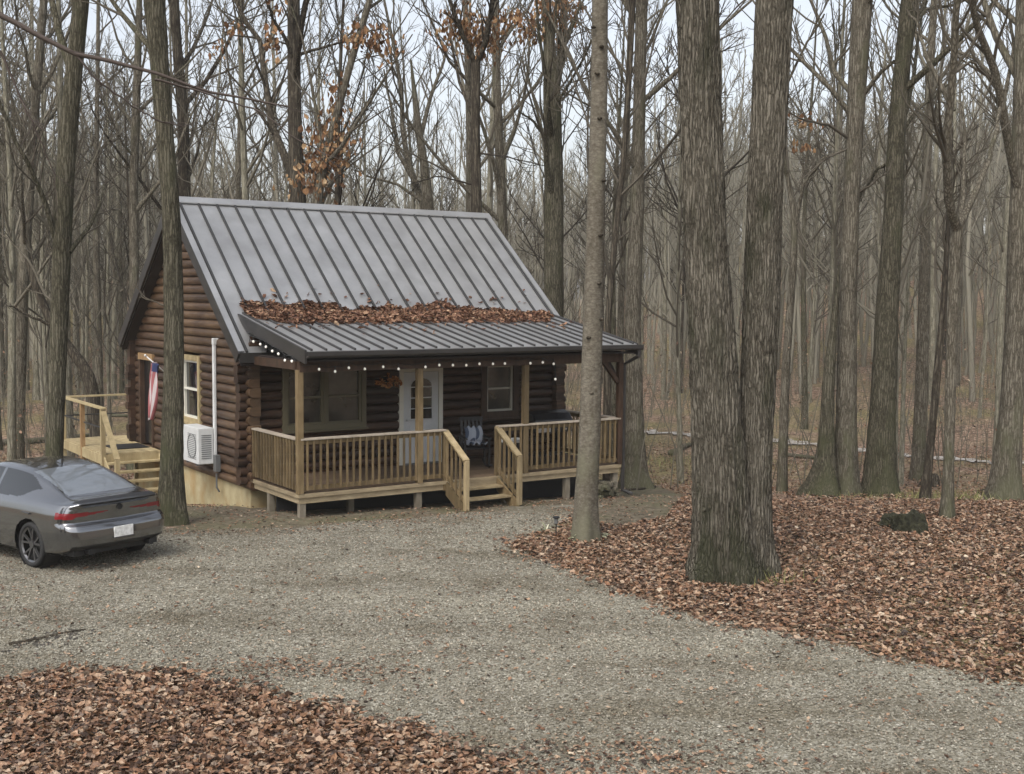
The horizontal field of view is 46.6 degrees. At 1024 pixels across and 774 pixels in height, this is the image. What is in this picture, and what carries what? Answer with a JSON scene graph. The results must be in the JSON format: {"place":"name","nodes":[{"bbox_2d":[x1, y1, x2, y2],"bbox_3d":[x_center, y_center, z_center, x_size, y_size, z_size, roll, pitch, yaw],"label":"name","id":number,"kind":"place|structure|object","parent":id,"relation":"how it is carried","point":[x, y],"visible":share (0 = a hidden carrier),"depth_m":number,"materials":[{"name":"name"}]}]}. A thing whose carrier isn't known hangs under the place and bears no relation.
{"place":"outdoors","nodes":[
{"label":"outdoors","id":0,"kind":"place"},
{"bbox_2d":[0,0,1015,299],"label":"sky","id":1,"kind":"structure","parent":0,"point":[805,8],"materials":[{"name":"white"}]},
{"bbox_2d":[0,505,1023,773],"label":"gravel driveway","id":2,"kind":"structure","parent":0,"point":[438,545],"depth_m":13.98,"materials":[{"name":"grey gravel"}]},
{"bbox_2d":[0,455,163,568],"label":"car","id":3,"kind":"object","parent":2,"relation":"on","point":[53,509],"visible":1,"depth_m":18.24,"materials":[{"name":"grey paint"}]},
{"bbox_2d":[0,235,1023,773],"bbox_3d":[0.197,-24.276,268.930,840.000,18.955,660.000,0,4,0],"label":"ground","id":4,"kind":"structure","parent":0,"point":[118,425],"depth_m":45.32,"materials":[{"name":"brown plant"}]},
{"bbox_2d":[0,14,40,331],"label":"bare tree","id":5,"kind":"object","parent":4,"relation":"on","point":[6,209],"visible":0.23,"depth_m":39.63,"materials":[{"name":"brown plant"}]},
{"bbox_2d":[0,127,89,364],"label":"bare tree","id":6,"kind":"object","parent":4,"relation":"on","point":[35,326],"visible":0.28,"depth_m":41.81,"materials":[{"name":"brown plant"}]},
{"bbox_2d":[1,37,89,366],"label":"bare tree","id":7,"kind":"object","parent":4,"relation":"on","point":[46,269],"visible":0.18,"depth_m":50.84,"materials":[{"name":"brown plant"}]},
{"bbox_2d":[4,259,100,464],"bbox_3d":[-12.535,-0.094,32.999,2.698,6.867,0.756,-1,5,-13],"label":"fallen tree","id":8,"kind":"object","parent":4,"relation":"on","point":[80,363],"visible":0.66,"depth_m":32.91,"materials":[{"name":"plant"}]},
{"bbox_2d":[0,0,122,455],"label":"tree","id":9,"kind":"object","parent":4,"relation":"on","point":[63,247],"visible":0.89,"depth_m":22.32,"materials":[{"name":"brown plant"}]},
{"bbox_2d":[0,0,124,456],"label":"bare tree","id":10,"kind":"object","parent":4,"relation":"on","point":[69,430],"visible":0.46,"depth_m":36.36,"materials":[{"name":"brown plant"}]},
{"bbox_2d":[0,0,126,460],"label":"bare tree","id":11,"kind":"object","parent":4,"relation":"on","point":[11,265],"visible":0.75,"depth_m":34.01,"materials":[{"name":"brown plant"}]},
{"bbox_2d":[0,0,127,458],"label":"tree","id":12,"kind":"object","parent":4,"relation":"on","point":[38,88],"visible":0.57,"depth_m":35.55,"materials":[{"name":"brown plant"}]},
{"bbox_2d":[0,0,127,399],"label":"bare tree","id":13,"kind":"object","parent":4,"relation":"on","point":[36,382],"visible":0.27,"depth_m":58.47,"materials":[{"name":"brown plant"}]},
{"bbox_2d":[0,1,129,416],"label":"bare tree","id":14,"kind":"object","parent":4,"relation":"on","point":[44,344],"visible":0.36,"depth_m":37.73,"materials":[{"name":"brown plant"}]},
{"bbox_2d":[47,83,128,429],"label":"bare tree","id":15,"kind":"object","parent":4,"relation":"on","point":[86,328],"visible":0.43,"depth_m":49.84,"materials":[{"name":"brown plant"}]},
{"bbox_2d":[55,53,125,400],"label":"bare tree","id":16,"kind":"object","parent":4,"relation":"on","point":[82,331],"visible":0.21,"depth_m":57.69,"materials":[{"name":"brown plant"}]},
{"bbox_2d":[71,197,152,376],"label":"bare tree","id":17,"kind":"object","parent":4,"relation":"on","point":[122,297],"visible":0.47,"depth_m":41.24,"materials":[{"name":"brown plant"}]},
{"bbox_2d":[73,31,153,398],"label":"bare tree","id":18,"kind":"object","parent":4,"relation":"on","point":[114,318],"visible":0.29,"depth_m":59.29,"materials":[{"name":"brown plant"}]},
{"bbox_2d":[73,60,154,393],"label":"bare tree","id":19,"kind":"object","parent":4,"relation":"on","point":[121,381],"visible":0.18,"depth_m":61.82,"materials":[{"name":"brown plant"}]},
{"bbox_2d":[76,53,154,432],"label":"bare tree","id":20,"kind":"object","parent":4,"relation":"on","point":[107,312],"visible":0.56,"depth_m":46.97,"materials":[{"name":"brown plant"}]},
{"bbox_2d":[44,0,192,406],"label":"bare tree","id":21,"kind":"object","parent":4,"relation":"on","point":[98,364],"visible":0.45,"depth_m":51.78,"materials":[{"name":"brown plant"}]},
{"bbox_2d":[76,48,160,300],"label":"bare tree","id":22,"kind":"object","parent":4,"relation":"on","point":[127,173],"visible":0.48,"depth_m":43.51,"materials":[{"name":"brown plant"}]},
{"bbox_2d":[78,0,189,526],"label":"tree","id":23,"kind":"object","parent":4,"relation":"on","point":[171,493],"visible":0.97,"depth_m":21.42,"materials":[{"name":"brown plant"}]},
{"bbox_2d":[86,0,246,469],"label":"tree","id":24,"kind":"object","parent":4,"relation":"on","point":[135,207],"visible":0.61,"depth_m":37.47,"materials":[{"name":"brown plant"}]},
{"bbox_2d":[103,0,234,197],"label":"bare tree","id":25,"kind":"object","parent":4,"relation":"on","point":[186,52],"visible":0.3,"depth_m":55.94,"materials":[{"name":"brown plant"}]},
{"bbox_2d":[109,0,245,229],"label":"bare tree","id":26,"kind":"object","parent":4,"relation":"on","point":[156,193],"visible":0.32,"depth_m":49.97,"materials":[{"name":"brown plant"}]},
{"bbox_2d":[0,12,361,221],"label":"tree","id":27,"kind":"object","parent":4,"relation":"on","point":[20,25],"visible":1,"depth_m":14.73,"materials":[{"name":"brown plant"}]},
{"bbox_2d":[81,0,311,209],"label":"tree","id":28,"kind":"object","parent":4,"relation":"on","point":[184,167],"visible":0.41,"depth_m":39.25,"materials":[{"name":"brown plant"}]},
{"bbox_2d":[152,0,270,199],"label":"bare tree","id":29,"kind":"object","parent":4,"relation":"on","point":[196,37],"visible":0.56,"depth_m":38.10,"materials":[{"name":"brown plant"}]},
{"bbox_2d":[191,0,278,200],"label":"bare tree","id":30,"kind":"object","parent":4,"relation":"on","point":[234,134],"visible":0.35,"depth_m":56.86,"materials":[{"name":"brown plant"}]},
{"bbox_2d":[195,0,306,201],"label":"bare tree","id":31,"kind":"object","parent":4,"relation":"on","point":[274,80],"visible":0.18,"depth_m":66.18,"materials":[{"name":"brown plant"}]},
{"bbox_2d":[187,0,328,199],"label":"bare tree","id":32,"kind":"object","parent":4,"relation":"on","point":[238,179],"visible":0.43,"depth_m":46.52,"materials":[{"name":"brown plant"}]},
{"bbox_2d":[191,0,350,202],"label":"forked tree","id":33,"kind":"object","parent":4,"relation":"on","point":[293,41],"visible":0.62,"depth_m":34.41,"materials":[{"name":"brown plant"}]},
{"bbox_2d":[0,660,544,773],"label":"fallen leaves","id":34,"kind":"object","parent":4,"relation":"on","point":[122,688],"visible":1,"depth_m":11.33,"materials":[{"name":"brown plant"}]},
{"bbox_2d":[199,0,351,201],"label":"bare tree","id":35,"kind":"object","parent":4,"relation":"on","point":[245,168],"visible":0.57,"depth_m":36.26,"materials":[{"name":"brown plant"}]},
{"bbox_2d":[233,0,372,204],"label":"bare tree","id":36,"kind":"object","parent":4,"relation":"on","point":[328,201],"visible":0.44,"depth_m":55.96,"materials":[{"name":"brown plant"}]},
{"bbox_2d":[208,0,424,204],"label":"oak tree","id":37,"kind":"object","parent":4,"relation":"on","point":[322,169],"visible":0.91,"depth_m":32.42,"materials":[{"name":"brown plant"}]},
{"bbox_2d":[251,0,406,206],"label":"bare tree","id":38,"kind":"object","parent":4,"relation":"on","point":[337,192],"visible":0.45,"depth_m":36.59,"materials":[{"name":"brown plant"}]},
{"bbox_2d":[63,196,643,517],"bbox_3d":[-4.198,-0.417,28.408,9.755,7.930,12.130,-3,5,-34],"label":"log cabin","id":39,"kind":"object","parent":4,"relation":"on","point":[299,437],"visible":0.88,"depth_m":26.14,"materials":[{"name":"wood"},{"name":"metal"},{"name":"glass"}]},
{"bbox_2d":[138,352,156,446],"bbox_3d":[-9.015,0.306,29.520,0.163,2.280,1.090,-3,5,-34],"label":"door","id":40,"kind":"structure","parent":39,"relation":"in","point":[146,427],"depth_m":29.79,"materials":[{"name":"black wood"}]},
{"bbox_2d":[144,354,162,419],"bbox_3d":[-8.265,0.006,27.706,0.362,1.550,0.530,3,5,31],"label":"flag","id":41,"kind":"object","parent":39,"relation":"attached to","point":[153,392],"visible":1,"depth_m":27.54,"materials":[{"name":"multicoloured fabric"}]},
{"bbox_2d":[184,354,203,423],"bbox_3d":[-7.211,0.064,26.867,0.220,1.560,1.260,-3,5,-34],"label":"window","id":42,"kind":"structure","parent":39,"relation":"in","point":[192,396],"depth_m":26.89,"materials":[{"name":"beige wood"}]},
{"bbox_2d":[183,424,212,465],"bbox_3d":[-6.783,1.254,25.916,0.486,0.820,0.988,-3,5,-34],"label":"outdoor unit","id":43,"kind":"object","parent":39,"relation":"attached to","point":[198,444],"visible":0.94,"depth_m":25.54,"materials":[{"name":"white metal"}]},
{"bbox_2d":[281,368,368,433],"bbox_3d":[-3.971,0.225,25.171,1.990,1.410,0.220,-3,5,-34],"label":"window","id":44,"kind":"structure","parent":39,"relation":"in","point":[333,401],"depth_m":25.17,"materials":[{"name":"brown"}]},
{"bbox_2d":[239,285,572,334],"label":"roof leaves","id":45,"kind":"object","parent":39,"relation":"on","point":[312,312],"visible":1,"depth_m":26.00,"materials":[{"name":"brown plant"}]},
{"bbox_2d":[397,368,442,465],"bbox_3d":[-2.035,0.644,26.519,1.110,2.180,0.181,-3,5,-34],"label":"door","id":46,"kind":"structure","parent":39,"relation":"in","point":[432,381],"depth_m":26.52,"materials":[{"name":"grey"}]},
{"bbox_2d":[458,416,491,466],"bbox_3d":[-0.815,1.220,26.085,0.630,1.062,0.882,-1,5,-14],"label":"rocking chair","id":47,"kind":"object","parent":39,"relation":"on","point":[462,438],"visible":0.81,"depth_m":26.29,"materials":[{"name":"black wood"}]},
{"bbox_2d":[479,365,520,420],"bbox_3d":[-0.305,0.046,27.688,1.110,1.420,0.220,-3,5,-34],"label":"window","id":48,"kind":"structure","parent":39,"relation":"in","point":[499,391],"depth_m":27.71,"materials":[{"name":"beige wood"}]},
{"bbox_2d":[529,409,572,464],"bbox_3d":[0.797,1.120,26.780,1.600,1.196,0.596,-3,5,-34],"label":"griddle","id":49,"kind":"object","parent":39,"relation":"on","point":[549,415],"visible":0.38,"depth_m":26.60,"materials":[{"name":"black metal"}]},
{"bbox_2d":[307,31,421,206],"bbox_3d":[-4.639,-4.622,40.363,6.116,15.059,3.158,3,5,30],"label":"bare tree","id":50,"kind":"object","parent":4,"relation":"on","point":[364,157],"visible":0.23,"depth_m":39.97,"materials":[{"name":"brown plant"}]},
{"bbox_2d":[340,0,464,209],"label":"forked tree","id":51,"kind":"object","parent":4,"relation":"on","point":[423,196],"visible":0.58,"depth_m":39.84,"materials":[{"name":"brown plant"}]},
{"bbox_2d":[363,0,459,210],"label":"bare tree","id":52,"kind":"object","parent":4,"relation":"on","point":[410,149],"visible":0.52,"depth_m":41.30,"materials":[{"name":"brown plant"}]},
{"bbox_2d":[170,486,683,530],"bbox_3d":[-0.275,2.805,26.464,15.432,1.303,10.381,-2,5,-27],"label":"dirt strip","id":53,"kind":"object","parent":4,"relation":"on","point":[655,508],"visible":0.62,"depth_m":23.28,"materials":[{"name":"soil"}]},
{"bbox_2d":[317,0,591,240],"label":"tree","id":54,"kind":"object","parent":4,"relation":"on","point":[498,165],"visible":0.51,"depth_m":37.24,"materials":[{"name":"brown plant"}]},
{"bbox_2d":[400,0,544,212],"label":"tree","id":55,"kind":"object","parent":4,"relation":"on","point":[463,33],"visible":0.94,"depth_m":33.32,"materials":[{"name":"brown plant"}]},
{"bbox_2d":[430,0,540,211],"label":"bare tree","id":56,"kind":"object","parent":4,"relation":"on","point":[510,128],"visible":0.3,"depth_m":64.15,"materials":[{"name":"brown plant"}]},
{"bbox_2d":[442,0,534,211],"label":"bare tree","id":57,"kind":"object","parent":4,"relation":"on","point":[467,62],"visible":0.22,"depth_m":42.88,"materials":[{"name":"brown plant"}]},
{"bbox_2d":[435,0,553,216],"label":"bare tree","id":58,"kind":"object","parent":4,"relation":"on","point":[489,198],"visible":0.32,"depth_m":52.84,"materials":[{"name":"brown plant"}]},
{"bbox_2d":[446,54,543,244],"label":"bare tree","id":59,"kind":"object","parent":4,"relation":"on","point":[510,187],"visible":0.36,"depth_m":67.07,"materials":[{"name":"brown plant"}]},
{"bbox_2d":[1,303,1004,466],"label":"withered leaves","id":60,"kind":"object","parent":4,"relation":"on","point":[645,390],"visible":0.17,"depth_m":41.64,"materials":[{"name":"brown plant"}]},
{"bbox_2d":[0,0,1012,401],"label":"distant woods","id":61,"kind":"object","parent":4,"relation":"on","point":[654,292],"visible":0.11,"depth_m":74.27,"materials":[{"name":"grey"}]},
{"bbox_2d":[2,447,1017,587],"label":"grass tufts","id":62,"kind":"object","parent":4,"relation":"on","point":[955,493],"visible":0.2,"depth_m":27.59,"materials":[{"name":"plant"}]},
{"bbox_2d":[0,494,1021,773],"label":"scattered leaves","id":63,"kind":"object","parent":4,"relation":"on","point":[582,758],"visible":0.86,"depth_m":13.35,"materials":[{"name":"brown plant"}]},
{"bbox_2d":[0,440,1023,773],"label":"fallen leaves","id":64,"kind":"object","parent":4,"relation":"on","point":[920,560],"depth_m":18.13,"materials":[{"name":"brown plant"}]},
{"bbox_2d":[0,286,1023,490],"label":"undergrowth","id":65,"kind":"object","parent":4,"relation":"on","point":[4,394],"visible":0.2,"depth_m":42.63,"materials":[{"name":"brown plant"}]},
{"bbox_2d":[492,0,618,271],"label":"bare tree","id":66,"kind":"object","parent":4,"relation":"on","point":[538,229],"visible":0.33,"depth_m":41.77,"materials":[{"name":"brown plant"}]},
{"bbox_2d":[480,0,633,316],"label":"tree","id":67,"kind":"object","parent":4,"relation":"on","point":[551,135],"visible":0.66,"depth_m":33.33,"materials":[{"name":"brown plant"}]},
{"bbox_2d":[480,0,676,295],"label":"bare tree","id":68,"kind":"object","parent":4,"relation":"on","point":[616,104],"visible":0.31,"depth_m":45.96,"materials":[{"name":"brown plant"}]},
{"bbox_2d":[571,0,607,542],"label":"tree","id":69,"kind":"object","parent":4,"relation":"on","point":[585,523],"visible":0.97,"depth_m":20.22,"materials":[{"name":"brown plant"}]},
{"bbox_2d":[563,96,630,322],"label":"bare tree","id":70,"kind":"object","parent":4,"relation":"on","point":[581,288],"visible":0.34,"depth_m":45.37,"materials":[{"name":"brown plant"}]},
{"bbox_2d":[565,0,679,359],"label":"bare tree","id":71,"kind":"object","parent":4,"relation":"on","point":[621,288],"visible":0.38,"depth_m":42.85,"materials":[{"name":"brown plant"}]},
{"bbox_2d":[566,0,679,455],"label":"bare tree","id":72,"kind":"object","parent":4,"relation":"on","point":[616,159],"visible":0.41,"depth_m":41.02,"materials":[{"name":"brown plant"}]},
{"bbox_2d":[528,0,731,480],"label":"tree","id":73,"kind":"object","parent":4,"relation":"on","point":[620,194],"visible":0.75,"depth_m":30.70,"materials":[{"name":"brown plant"}]},
{"bbox_2d":[514,0,752,488],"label":"tree","id":74,"kind":"object","parent":4,"relation":"on","point":[634,382],"visible":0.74,"depth_m":32.13,"materials":[{"name":"brown plant"}]},
{"bbox_2d":[609,61,682,399],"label":"bare tree","id":75,"kind":"object","parent":4,"relation":"on","point":[664,325],"visible":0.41,"depth_m":64.39,"materials":[{"name":"brown plant"}]},
{"bbox_2d":[564,1,746,483],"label":"bare tree","id":76,"kind":"object","parent":4,"relation":"on","point":[678,220],"visible":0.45,"depth_m":35.12,"materials":[{"name":"brown plant"}]},
{"bbox_2d":[654,26,752,195],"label":"bare tree","id":77,"kind":"object","parent":4,"relation":"on","point":[732,151],"visible":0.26,"depth_m":72.44,"materials":[{"name":"brown plant"}]},
{"bbox_2d":[644,0,813,223],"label":"bare tree","id":78,"kind":"object","parent":4,"relation":"on","point":[659,134],"visible":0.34,"depth_m":36.44,"materials":[{"name":"brown plant"}]},
{"bbox_2d":[676,0,793,587],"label":"twin trunk tree","id":79,"kind":"object","parent":4,"relation":"on","point":[731,437],"visible":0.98,"depth_m":17.50,"materials":[{"name":"brown plant"}]},
{"bbox_2d":[721,4,751,245],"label":"bare tree","id":80,"kind":"object","parent":4,"relation":"on","point":[737,200],"visible":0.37,"depth_m":54.77,"materials":[{"name":"brown plant"}]},
{"bbox_2d":[725,123,788,367],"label":"bare tree","id":81,"kind":"object","parent":4,"relation":"on","point":[740,300],"visible":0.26,"depth_m":52.27,"materials":[{"name":"brown plant"}]},
{"bbox_2d":[738,0,878,429],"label":"bare tree","id":82,"kind":"object","parent":4,"relation":"on","point":[802,280],"visible":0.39,"depth_m":50.89,"materials":[{"name":"brown plant"}]},
{"bbox_2d":[796,265,840,496],"bbox_3d":[7.378,-0.025,28.415,1.203,5.759,1.080,2,5,22],"label":"tree","id":83,"kind":"object","parent":4,"relation":"on","point":[821,478],"visible":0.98,"depth_m":28.26,"materials":[{"name":"brown plant"}]},
{"bbox_2d":[748,0,890,421],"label":"bare tree","id":84,"kind":"object","parent":4,"relation":"on","point":[833,220],"visible":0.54,"depth_m":32.05,"materials":[{"name":"brown plant"}]},
{"bbox_2d":[775,0,866,493],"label":"tree","id":85,"kind":"object","parent":4,"relation":"on","point":[782,476],"visible":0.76,"depth_m":29.81,"materials":[{"name":"brown plant"}]},
{"bbox_2d":[734,0,911,495],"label":"tree","id":86,"kind":"object","parent":4,"relation":"on","point":[857,88],"visible":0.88,"depth_m":28.27,"materials":[{"name":"brown plant"}]},
{"bbox_2d":[788,117,865,402],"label":"bare tree","id":87,"kind":"object","parent":4,"relation":"on","point":[826,301],"visible":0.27,"depth_m":60.34,"materials":[{"name":"brown plant"}]},
{"bbox_2d":[786,68,877,412],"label":"bare tree","id":88,"kind":"object","parent":4,"relation":"on","point":[813,327],"visible":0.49,"depth_m":52.94,"materials":[{"name":"brown plant"}]},
{"bbox_2d":[788,3,887,383],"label":"bare tree","id":89,"kind":"object","parent":4,"relation":"on","point":[843,90],"visible":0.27,"depth_m":66.61,"materials":[{"name":"brown plant"}]},
{"bbox_2d":[787,72,911,283],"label":"bare tree","id":90,"kind":"object","parent":4,"relation":"on","point":[828,110],"visible":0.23,"depth_m":56.56,"materials":[{"name":"brown plant"}]},
{"bbox_2d":[787,9,931,314],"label":"bare tree","id":91,"kind":"object","parent":4,"relation":"on","point":[878,207],"visible":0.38,"depth_m":45.73,"materials":[{"name":"brown plant"}]},
{"bbox_2d":[798,0,964,466],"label":"bare tree","id":92,"kind":"object","parent":4,"relation":"on","point":[906,262],"visible":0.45,"depth_m":33.31,"materials":[{"name":"brown plant"}]},
{"bbox_2d":[889,509,928,534],"bbox_3d":[7.241,2.485,21.631,0.726,0.552,0.547,2,5,17],"label":"rock","id":93,"kind":"object","parent":4,"relation":"on","point":[913,520],"visible":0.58,"depth_m":21.46,"materials":[{"name":"grey stone"}]},
{"bbox_2d":[863,35,960,485],"bbox_3d":[11.492,-3.605,35.234,2.989,13.648,2.934,-3,6,-41],"label":"bare tree","id":94,"kind":"object","parent":4,"relation":"on","point":[903,348],"visible":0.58,"depth_m":35.11,"materials":[{"name":"brown plant"}]},
{"bbox_2d":[868,0,982,480],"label":"bare tree","id":95,"kind":"object","parent":4,"relation":"on","point":[919,438],"visible":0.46,"depth_m":37.01,"materials":[{"name":"brown plant"}]},
{"bbox_2d":[860,0,998,496],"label":"tree","id":96,"kind":"object","parent":4,"relation":"on","point":[880,471],"visible":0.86,"depth_m":28.61,"materials":[{"name":"brown plant"}]},
{"bbox_2d":[877,0,1000,404],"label":"bare tree","id":97,"kind":"object","parent":4,"relation":"on","point":[932,329],"visible":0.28,"depth_m":58.90,"materials":[{"name":"brown plant"}]},
{"bbox_2d":[871,0,1012,272],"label":"bare tree","id":98,"kind":"object","parent":4,"relation":"on","point":[954,138],"visible":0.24,"depth_m":50.26,"materials":[{"name":"brown plant"}]},
{"bbox_2d":[907,107,986,499],"bbox_3d":[9.607,-1.713,26.709,1.594,9.069,2.658,2,5,19],"label":"tree","id":99,"kind":"object","parent":4,"relation":"on","point":[926,488],"visible":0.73,"depth_m":26.77,"materials":[{"name":"brown plant"}]},
{"bbox_2d":[882,0,1023,518],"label":"forked tree","id":100,"kind":"object","parent":4,"relation":"on","point":[943,142],"visible":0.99,"depth_m":22.79,"materials":[{"name":"brown plant"}]},
{"bbox_2d":[918,6,1005,386],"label":"bare tree","id":101,"kind":"object","parent":4,"relation":"on","point":[961,272],"visible":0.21,"depth_m":65.98,"materials":[{"name":"brown plant"}]},
{"bbox_2d":[930,96,1006,417],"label":"bare tree","id":102,"kind":"object","parent":4,"relation":"on","point":[985,323],"visible":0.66,"depth_m":55.43,"materials":[{"name":"brown plant"}]},
{"bbox_2d":[931,0,1023,500],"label":"tree","id":103,"kind":"object","parent":4,"relation":"on","point":[1005,479],"visible":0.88,"depth_m":26.34,"materials":[{"name":"brown plant"}]},
{"bbox_2d":[970,0,1012,450],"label":"bare tree","id":104,"kind":"object","parent":4,"relation":"on","point":[1001,314],"visible":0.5,"depth_m":44.13,"materials":[{"name":"brown plant"}]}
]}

